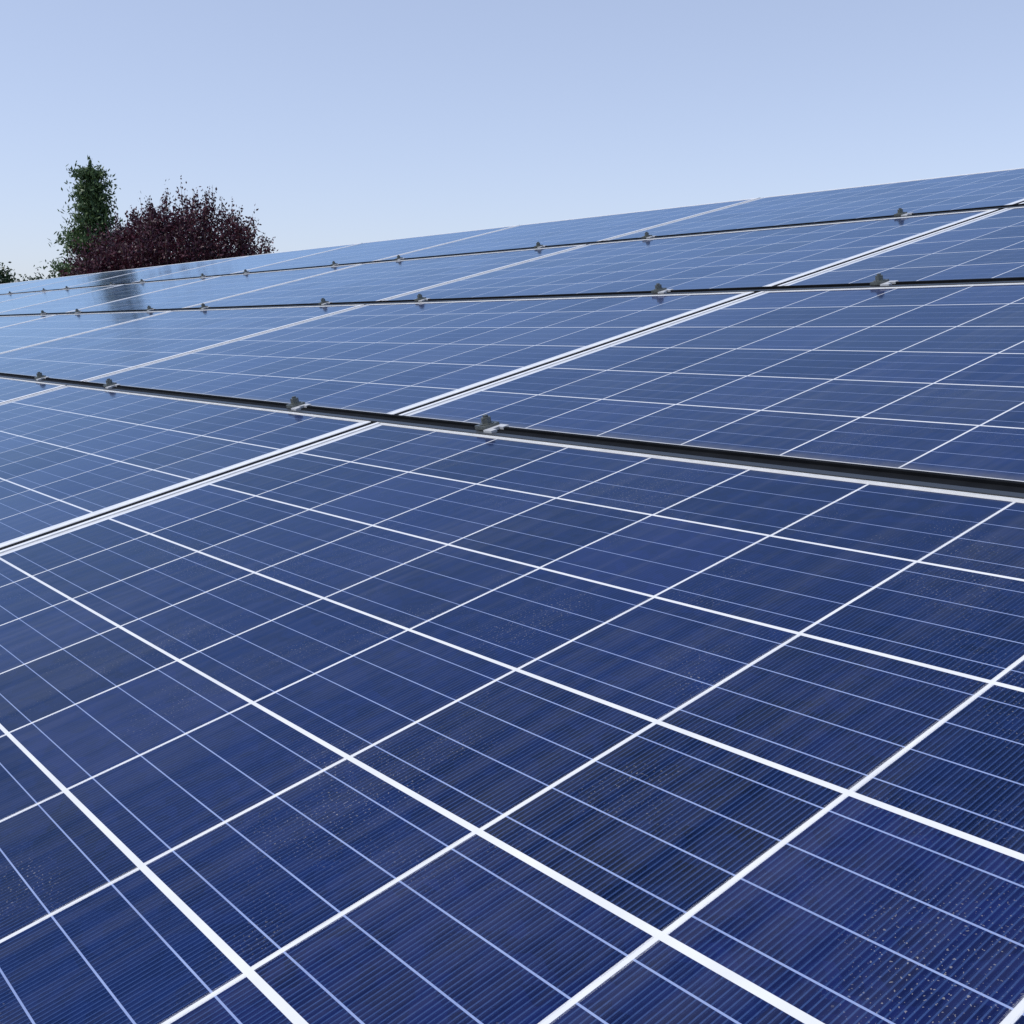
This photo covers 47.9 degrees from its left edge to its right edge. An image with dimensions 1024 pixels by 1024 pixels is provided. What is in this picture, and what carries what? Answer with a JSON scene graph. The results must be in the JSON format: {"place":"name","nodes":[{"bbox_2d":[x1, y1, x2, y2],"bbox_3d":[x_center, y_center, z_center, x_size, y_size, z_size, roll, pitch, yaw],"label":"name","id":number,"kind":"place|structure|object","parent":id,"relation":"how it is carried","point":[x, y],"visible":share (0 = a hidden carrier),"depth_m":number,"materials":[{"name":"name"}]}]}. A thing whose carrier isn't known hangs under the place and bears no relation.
{"place":"outdoors","nodes":[
{"label":"outdoors","id":0,"kind":"place"},
{"bbox_2d":[0,261,41,283],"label":"oak tree","id":1,"kind":"object","parent":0,"point":[7,278],"depth_m":55.20,"materials":[{"name":"green plant"}]},
{"bbox_2d":[19,155,123,278],"bbox_3d":[-13.587,-6.553,37.926,4.707,10.105,5.218,-7,11,-37],"label":"pine tree","id":2,"kind":"object","parent":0,"point":[92,198],"depth_m":37.20,"materials":[{"name":"green plant"}]},
{"bbox_2d":[37,175,277,276],"bbox_3d":[-8.961,-4.777,31.494,6.845,8.625,7.310,-7,11,-37],"label":"purple plum tree","id":3,"kind":"object","parent":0,"point":[164,230],"depth_m":29.87,"materials":[{"name":"purple plant"}]},
{"bbox_2d":[0,168,1023,552],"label":"pv module frames","id":4,"kind":"structure","parent":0,"point":[470,386],"depth_m":2.46,"materials":[{"name":"silver metal"}]},
{"bbox_2d":[0,168,1023,1023],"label":"solar panels","id":5,"kind":"object","parent":4,"relation":"in","point":[386,724],"visible":0.9,"depth_m":0.99,"materials":[{"name":"blue glass"}]},
{"bbox_2d":[0,0,1023,281],"label":"sky","id":6,"kind":"structure","parent":0,"point":[341,122],"materials":[{"name":"blue"}]},
{"bbox_3d":[-4.030,0.292,11.976,8.246,4.682,23.660,-7,11,-37],"label":"shed","id":7,"kind":"object","parent":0,"visible":0},
{"bbox_3d":[-5.584,-1.654,10.340,4.176,0.073,22.750,-23,21,-34],"label":"solar panel","id":8,"kind":"object","parent":7,"relation":"on","visible":0},
{"bbox_2d":[8,208,911,432],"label":"panel clamps","id":9,"kind":"object","parent":8,"relation":"attached to","point":[486,425],"visible":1,"depth_m":2.79,"materials":[{"name":"silver metal"}]},
{"bbox_2d":[0,198,1023,549],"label":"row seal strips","id":10,"kind":"object","parent":8,"relation":"on","point":[992,486],"visible":0.36,"depth_m":1.99,"materials":[{"name":"grey rubber"}]}
]}

